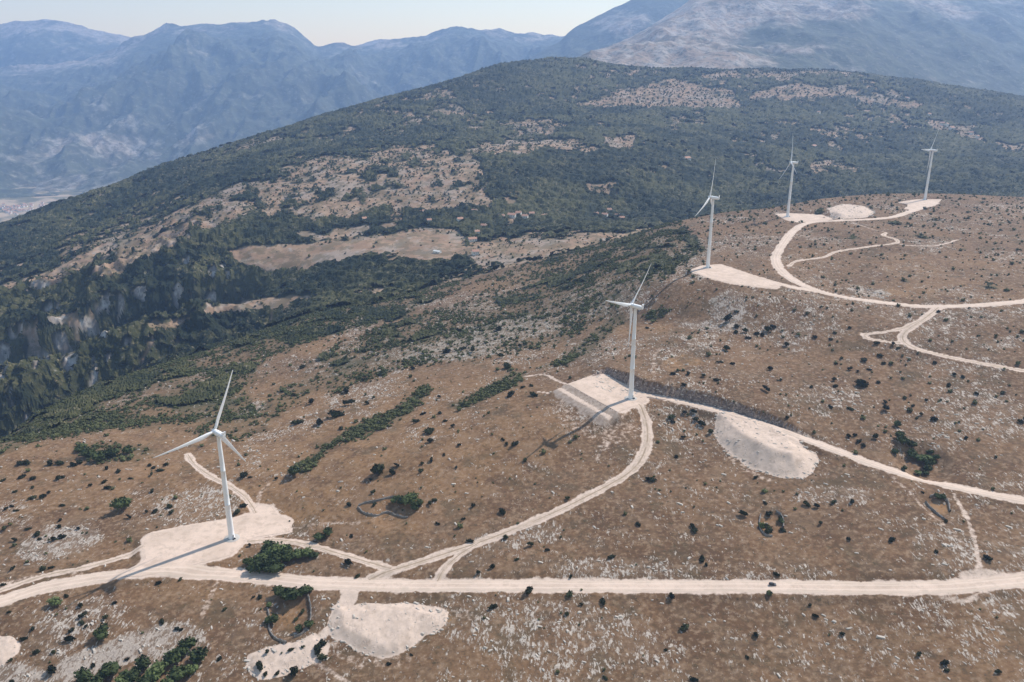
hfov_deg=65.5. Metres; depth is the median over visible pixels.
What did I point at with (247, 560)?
leafy tree
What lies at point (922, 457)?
leafy tree
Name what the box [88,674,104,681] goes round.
leafy tree
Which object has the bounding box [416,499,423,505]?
leafy tree
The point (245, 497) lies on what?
hill track
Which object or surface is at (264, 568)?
leafy tree
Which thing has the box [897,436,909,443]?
leafy tree
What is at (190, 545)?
gravel pad
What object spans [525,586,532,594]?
juniper shrub
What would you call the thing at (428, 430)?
juniper shrub
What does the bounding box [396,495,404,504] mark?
leafy tree
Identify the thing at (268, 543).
leafy tree
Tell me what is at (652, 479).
juniper shrub
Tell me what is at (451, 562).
track branch
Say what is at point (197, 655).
leafy tree
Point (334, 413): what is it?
juniper shrub
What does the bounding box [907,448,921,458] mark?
leafy tree
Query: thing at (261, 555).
leafy tree
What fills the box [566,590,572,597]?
juniper shrub
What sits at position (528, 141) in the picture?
undergrowth
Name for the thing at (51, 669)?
juniper shrub
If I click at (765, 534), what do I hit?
stone wall
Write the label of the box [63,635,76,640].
juniper shrub
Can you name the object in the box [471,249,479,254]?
house
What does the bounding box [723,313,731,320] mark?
juniper shrub
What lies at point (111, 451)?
leafy tree
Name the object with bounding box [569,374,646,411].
gravel pad
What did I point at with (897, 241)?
plateau track
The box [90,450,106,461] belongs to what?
leafy tree
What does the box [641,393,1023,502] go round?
access road
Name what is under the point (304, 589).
leafy tree
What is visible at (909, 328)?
switchback track
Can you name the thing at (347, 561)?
juniper shrub
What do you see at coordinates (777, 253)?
road
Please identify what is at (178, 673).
leafy tree
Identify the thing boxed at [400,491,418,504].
leafy tree
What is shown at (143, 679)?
leafy tree
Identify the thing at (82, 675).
leafy tree
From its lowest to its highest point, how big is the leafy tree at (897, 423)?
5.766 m
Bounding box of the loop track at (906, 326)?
[863,320,920,343]
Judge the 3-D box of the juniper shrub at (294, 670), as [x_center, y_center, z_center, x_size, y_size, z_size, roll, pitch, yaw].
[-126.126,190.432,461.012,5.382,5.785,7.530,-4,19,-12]
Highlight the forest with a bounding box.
[0,56,1023,441]
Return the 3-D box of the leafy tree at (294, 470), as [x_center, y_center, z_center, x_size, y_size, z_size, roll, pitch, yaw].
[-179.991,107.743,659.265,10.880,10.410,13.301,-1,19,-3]
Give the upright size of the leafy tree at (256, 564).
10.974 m
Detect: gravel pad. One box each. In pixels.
[121,505,289,576]
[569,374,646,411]
[692,265,780,288]
[778,213,830,221]
[900,199,939,209]
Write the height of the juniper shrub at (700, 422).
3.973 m
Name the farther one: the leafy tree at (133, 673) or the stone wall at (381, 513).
the stone wall at (381, 513)
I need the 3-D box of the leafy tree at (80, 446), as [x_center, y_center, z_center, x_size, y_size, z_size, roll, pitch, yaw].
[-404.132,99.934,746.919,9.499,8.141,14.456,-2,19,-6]
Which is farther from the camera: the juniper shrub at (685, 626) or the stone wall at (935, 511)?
the stone wall at (935, 511)
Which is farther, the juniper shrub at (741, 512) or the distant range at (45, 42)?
the distant range at (45, 42)
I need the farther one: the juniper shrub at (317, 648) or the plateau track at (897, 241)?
the plateau track at (897, 241)
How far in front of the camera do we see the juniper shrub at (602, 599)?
488.10 m
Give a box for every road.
[0,565,1023,605]
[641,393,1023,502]
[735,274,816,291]
[772,203,1023,307]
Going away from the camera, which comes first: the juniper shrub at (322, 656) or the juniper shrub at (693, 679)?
the juniper shrub at (693, 679)
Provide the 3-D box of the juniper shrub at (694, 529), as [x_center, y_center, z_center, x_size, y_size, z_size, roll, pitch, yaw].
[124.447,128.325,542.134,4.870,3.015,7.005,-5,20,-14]
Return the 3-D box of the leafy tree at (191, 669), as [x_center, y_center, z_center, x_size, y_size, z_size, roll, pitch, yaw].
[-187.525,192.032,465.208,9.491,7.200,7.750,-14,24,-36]
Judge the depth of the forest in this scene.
2111.33 m
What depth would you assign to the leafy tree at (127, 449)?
733.63 m
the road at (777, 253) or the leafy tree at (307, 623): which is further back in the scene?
the road at (777, 253)
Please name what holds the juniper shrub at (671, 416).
on the ground
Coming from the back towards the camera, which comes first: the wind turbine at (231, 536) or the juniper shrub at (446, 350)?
the juniper shrub at (446, 350)
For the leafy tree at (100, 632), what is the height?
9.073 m
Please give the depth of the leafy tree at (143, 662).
468.09 m
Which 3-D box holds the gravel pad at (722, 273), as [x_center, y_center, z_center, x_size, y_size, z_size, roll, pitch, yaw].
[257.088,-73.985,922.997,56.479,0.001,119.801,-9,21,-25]
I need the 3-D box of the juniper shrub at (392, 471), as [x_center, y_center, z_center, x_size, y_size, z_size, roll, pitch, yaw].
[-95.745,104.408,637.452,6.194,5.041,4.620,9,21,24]
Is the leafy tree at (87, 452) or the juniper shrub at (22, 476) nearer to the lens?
the juniper shrub at (22, 476)
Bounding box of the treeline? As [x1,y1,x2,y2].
[0,56,1023,418]
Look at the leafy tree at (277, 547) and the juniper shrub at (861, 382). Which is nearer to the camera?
the leafy tree at (277, 547)
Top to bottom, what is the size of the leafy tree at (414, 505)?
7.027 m
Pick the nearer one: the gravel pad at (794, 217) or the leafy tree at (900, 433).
the leafy tree at (900, 433)
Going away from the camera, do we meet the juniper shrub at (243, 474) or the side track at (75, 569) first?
the side track at (75, 569)
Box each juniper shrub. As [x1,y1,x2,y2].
[16,474,26,479]
[27,495,36,499]
[32,649,40,653]
[45,664,56,674]
[57,534,66,539]
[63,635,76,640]
[78,611,87,617]
[239,471,248,477]
[256,660,262,671]
[289,666,297,675]
[290,419,304,423]
[314,642,322,654]
[316,418,322,424]
[317,653,327,659]
[319,638,326,645]
[327,410,344,416]
[342,399,354,404]
[343,386,348,392]
[344,558,352,564]
[370,463,384,473]
[379,370,387,375]
[389,468,395,474]
[422,427,432,433]
[441,348,451,352]
[487,603,497,608]
[498,507,505,514]
[502,362,511,368]
[507,390,514,397]
[511,441,518,446]
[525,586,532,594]
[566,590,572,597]
[600,597,606,604]
[645,477,656,481]
[667,414,675,418]
[668,592,674,598]
[679,623,688,630]
[689,676,699,681]
[691,526,697,532]
[697,420,705,425]
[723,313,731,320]
[738,510,748,515]
[764,326,771,330]
[764,523,773,533]
[854,379,868,386]
[940,659,948,664]
[983,554,992,560]
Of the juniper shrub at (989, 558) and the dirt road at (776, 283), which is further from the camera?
the dirt road at (776, 283)
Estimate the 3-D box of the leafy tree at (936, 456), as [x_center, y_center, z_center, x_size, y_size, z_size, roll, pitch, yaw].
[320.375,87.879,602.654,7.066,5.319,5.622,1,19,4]
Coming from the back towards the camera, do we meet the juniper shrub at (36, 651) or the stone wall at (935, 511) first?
the stone wall at (935, 511)
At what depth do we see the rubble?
615.61 m
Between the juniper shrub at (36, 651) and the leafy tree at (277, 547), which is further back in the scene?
the leafy tree at (277, 547)
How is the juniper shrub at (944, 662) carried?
on the ground
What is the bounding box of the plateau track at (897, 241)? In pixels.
[789,233,898,265]
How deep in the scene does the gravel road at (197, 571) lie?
507.08 m
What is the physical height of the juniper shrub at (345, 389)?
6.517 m
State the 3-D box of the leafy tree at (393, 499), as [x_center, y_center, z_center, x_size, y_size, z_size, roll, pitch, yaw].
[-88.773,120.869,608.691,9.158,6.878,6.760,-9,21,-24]
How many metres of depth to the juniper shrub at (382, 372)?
870.52 m
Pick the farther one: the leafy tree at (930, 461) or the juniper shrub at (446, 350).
the juniper shrub at (446, 350)
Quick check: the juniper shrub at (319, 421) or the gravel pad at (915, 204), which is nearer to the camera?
the juniper shrub at (319, 421)
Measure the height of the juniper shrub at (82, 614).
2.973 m
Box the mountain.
[578,0,1023,95]
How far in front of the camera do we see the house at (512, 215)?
1804.93 m
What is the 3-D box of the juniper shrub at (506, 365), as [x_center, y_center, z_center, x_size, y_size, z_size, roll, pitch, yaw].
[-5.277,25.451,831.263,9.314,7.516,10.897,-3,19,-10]
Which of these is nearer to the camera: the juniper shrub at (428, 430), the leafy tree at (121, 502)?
the leafy tree at (121, 502)
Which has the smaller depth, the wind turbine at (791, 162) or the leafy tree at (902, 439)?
the leafy tree at (902, 439)
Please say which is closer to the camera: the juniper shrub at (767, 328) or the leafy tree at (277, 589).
the leafy tree at (277, 589)
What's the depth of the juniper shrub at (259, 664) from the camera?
464.53 m
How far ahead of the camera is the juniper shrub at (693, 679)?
433.78 m
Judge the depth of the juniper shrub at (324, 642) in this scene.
479.26 m
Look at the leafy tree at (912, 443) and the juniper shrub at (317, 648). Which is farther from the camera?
the leafy tree at (912, 443)
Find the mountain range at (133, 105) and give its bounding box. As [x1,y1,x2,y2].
[0,19,564,197]
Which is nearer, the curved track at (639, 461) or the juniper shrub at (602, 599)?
the juniper shrub at (602, 599)
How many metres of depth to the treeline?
2404.95 m
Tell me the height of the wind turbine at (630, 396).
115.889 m
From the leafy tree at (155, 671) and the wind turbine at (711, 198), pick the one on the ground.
the leafy tree at (155, 671)
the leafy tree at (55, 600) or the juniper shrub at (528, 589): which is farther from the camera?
the leafy tree at (55, 600)
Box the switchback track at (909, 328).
[900,307,1023,370]
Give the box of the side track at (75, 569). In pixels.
[0,545,144,591]
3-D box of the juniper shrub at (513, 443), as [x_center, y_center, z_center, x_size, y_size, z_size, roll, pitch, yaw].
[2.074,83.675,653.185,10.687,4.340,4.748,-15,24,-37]
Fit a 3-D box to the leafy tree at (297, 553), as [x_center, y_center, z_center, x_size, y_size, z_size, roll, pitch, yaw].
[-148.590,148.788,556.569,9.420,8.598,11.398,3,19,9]
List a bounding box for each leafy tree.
[46,596,62,605]
[73,666,93,681]
[74,442,85,450]
[79,447,95,457]
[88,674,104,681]
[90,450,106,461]
[92,622,108,640]
[97,660,121,678]
[103,447,119,455]
[109,496,131,509]
[114,675,130,681]
[118,666,141,681]
[122,446,131,453]
[134,654,151,669]
[136,676,150,681]
[142,659,167,681]
[160,675,175,681]
[162,648,184,665]
[166,664,188,680]
[176,635,198,656]
[182,663,197,673]
[187,646,208,663]
[242,556,251,564]
[245,556,268,573]
[252,553,269,560]
[257,547,266,553]
[260,540,275,548]
[262,564,270,572]
[263,541,286,556]
[263,551,283,572]
[263,613,278,623]
[272,585,284,595]
[279,547,295,561]
[279,586,299,600]
[287,465,300,475]
[293,548,304,557]
[294,624,302,631]
[298,584,309,596]
[300,546,313,556]
[303,620,314,626]
[307,550,319,557]
[312,532,325,539]
[322,527,332,534]
[390,496,396,502]
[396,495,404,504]
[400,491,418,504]
[410,501,419,509]
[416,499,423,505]
[758,522,764,528]
[893,420,901,426]
[894,431,905,437]
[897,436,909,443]
[906,441,917,447]
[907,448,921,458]
[917,454,931,461]
[923,464,932,470]
[924,457,936,465]
[931,454,940,459]
[934,492,941,498]
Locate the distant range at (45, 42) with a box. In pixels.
[0,19,388,67]
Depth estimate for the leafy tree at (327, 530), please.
577.46 m
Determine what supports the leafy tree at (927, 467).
on the ground
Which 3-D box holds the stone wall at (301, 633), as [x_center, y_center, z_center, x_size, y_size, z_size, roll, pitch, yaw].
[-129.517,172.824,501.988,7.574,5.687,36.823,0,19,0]
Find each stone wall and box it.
[267,607,286,643]
[294,594,311,637]
[357,506,407,517]
[358,495,394,505]
[759,514,772,536]
[925,501,945,519]
[929,494,950,510]
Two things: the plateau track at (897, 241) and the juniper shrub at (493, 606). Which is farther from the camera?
the plateau track at (897, 241)
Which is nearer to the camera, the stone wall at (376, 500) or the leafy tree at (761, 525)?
the leafy tree at (761, 525)
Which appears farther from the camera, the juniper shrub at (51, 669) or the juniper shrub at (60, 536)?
the juniper shrub at (60, 536)
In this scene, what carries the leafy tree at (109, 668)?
on the ground
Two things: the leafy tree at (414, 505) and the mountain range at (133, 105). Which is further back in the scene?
the mountain range at (133, 105)
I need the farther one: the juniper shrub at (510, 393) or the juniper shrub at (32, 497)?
the juniper shrub at (510, 393)
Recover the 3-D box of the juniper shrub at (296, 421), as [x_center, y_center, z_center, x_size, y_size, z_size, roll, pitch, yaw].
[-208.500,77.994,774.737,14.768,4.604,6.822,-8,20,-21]
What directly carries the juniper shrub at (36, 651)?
on the ground
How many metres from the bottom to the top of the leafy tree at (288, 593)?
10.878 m
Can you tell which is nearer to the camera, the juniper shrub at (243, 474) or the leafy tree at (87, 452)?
the juniper shrub at (243, 474)
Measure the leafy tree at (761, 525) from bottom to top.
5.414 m
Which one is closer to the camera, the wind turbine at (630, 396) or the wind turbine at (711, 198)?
the wind turbine at (630, 396)
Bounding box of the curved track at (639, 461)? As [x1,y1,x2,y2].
[368,404,650,579]
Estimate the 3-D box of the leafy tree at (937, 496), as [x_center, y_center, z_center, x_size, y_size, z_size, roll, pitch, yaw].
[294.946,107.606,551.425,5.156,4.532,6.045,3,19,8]
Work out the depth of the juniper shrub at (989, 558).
494.04 m
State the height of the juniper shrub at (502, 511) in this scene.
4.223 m
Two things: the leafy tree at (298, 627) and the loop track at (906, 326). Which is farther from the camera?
the loop track at (906, 326)
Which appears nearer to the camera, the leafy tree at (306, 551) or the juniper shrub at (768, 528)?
the juniper shrub at (768, 528)
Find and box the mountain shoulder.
[529,0,688,59]
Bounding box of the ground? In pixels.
[0,59,1023,681]
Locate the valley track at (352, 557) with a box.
[247,538,391,569]
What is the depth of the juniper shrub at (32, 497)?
653.90 m
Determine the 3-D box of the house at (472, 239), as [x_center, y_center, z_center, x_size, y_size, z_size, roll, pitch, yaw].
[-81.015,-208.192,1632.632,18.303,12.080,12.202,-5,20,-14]
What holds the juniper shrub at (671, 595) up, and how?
on the ground
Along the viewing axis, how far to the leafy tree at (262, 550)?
558.57 m
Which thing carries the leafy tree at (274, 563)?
on the ground
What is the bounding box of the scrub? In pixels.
[0,221,705,473]
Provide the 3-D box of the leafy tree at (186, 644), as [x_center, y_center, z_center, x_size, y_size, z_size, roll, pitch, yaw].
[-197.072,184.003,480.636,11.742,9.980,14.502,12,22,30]
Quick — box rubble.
[0,193,1023,681]
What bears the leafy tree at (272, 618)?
on the ground
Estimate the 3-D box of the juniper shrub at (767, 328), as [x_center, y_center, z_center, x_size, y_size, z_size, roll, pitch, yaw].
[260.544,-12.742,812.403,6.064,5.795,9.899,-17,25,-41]
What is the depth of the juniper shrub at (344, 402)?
799.28 m
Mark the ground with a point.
(810, 551)
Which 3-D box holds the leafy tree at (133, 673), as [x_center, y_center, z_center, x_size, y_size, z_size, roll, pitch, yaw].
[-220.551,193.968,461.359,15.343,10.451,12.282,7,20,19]
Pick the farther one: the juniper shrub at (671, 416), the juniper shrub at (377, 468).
the juniper shrub at (671, 416)
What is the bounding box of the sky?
[0,0,629,45]
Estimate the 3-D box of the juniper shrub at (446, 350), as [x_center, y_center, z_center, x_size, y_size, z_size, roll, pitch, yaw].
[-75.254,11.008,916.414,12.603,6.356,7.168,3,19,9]
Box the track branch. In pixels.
[435,541,481,580]
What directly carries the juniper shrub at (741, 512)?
on the ground
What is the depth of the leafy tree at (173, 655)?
470.19 m
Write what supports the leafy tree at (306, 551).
on the ground
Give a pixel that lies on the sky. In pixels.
(323, 22)
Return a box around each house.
[468,237,476,241]
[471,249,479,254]
[507,213,516,217]
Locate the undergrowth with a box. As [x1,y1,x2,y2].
[0,59,1023,673]
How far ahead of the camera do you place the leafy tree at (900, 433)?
619.88 m
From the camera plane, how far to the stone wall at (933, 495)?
548.28 m
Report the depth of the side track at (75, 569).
554.54 m
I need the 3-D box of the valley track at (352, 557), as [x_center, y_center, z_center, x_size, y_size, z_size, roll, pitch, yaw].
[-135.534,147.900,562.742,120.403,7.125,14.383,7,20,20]
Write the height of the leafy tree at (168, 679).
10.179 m
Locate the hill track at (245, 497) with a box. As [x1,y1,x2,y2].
[186,454,257,512]
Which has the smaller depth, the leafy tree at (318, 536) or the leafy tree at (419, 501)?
the leafy tree at (318, 536)
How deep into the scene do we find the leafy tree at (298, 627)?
489.29 m
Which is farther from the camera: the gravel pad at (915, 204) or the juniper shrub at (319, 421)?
the gravel pad at (915, 204)
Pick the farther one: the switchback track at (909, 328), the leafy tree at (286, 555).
the switchback track at (909, 328)
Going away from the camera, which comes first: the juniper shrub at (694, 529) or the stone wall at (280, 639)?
the stone wall at (280, 639)
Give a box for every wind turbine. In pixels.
[154,370,245,541]
[605,265,650,400]
[696,159,719,268]
[780,141,798,216]
[921,129,938,199]
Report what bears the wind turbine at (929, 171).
on the gravel pad at (915, 204)
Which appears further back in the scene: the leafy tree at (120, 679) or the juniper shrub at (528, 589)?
the juniper shrub at (528, 589)
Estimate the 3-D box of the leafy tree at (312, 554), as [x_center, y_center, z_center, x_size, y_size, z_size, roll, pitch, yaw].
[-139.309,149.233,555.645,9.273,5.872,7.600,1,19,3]

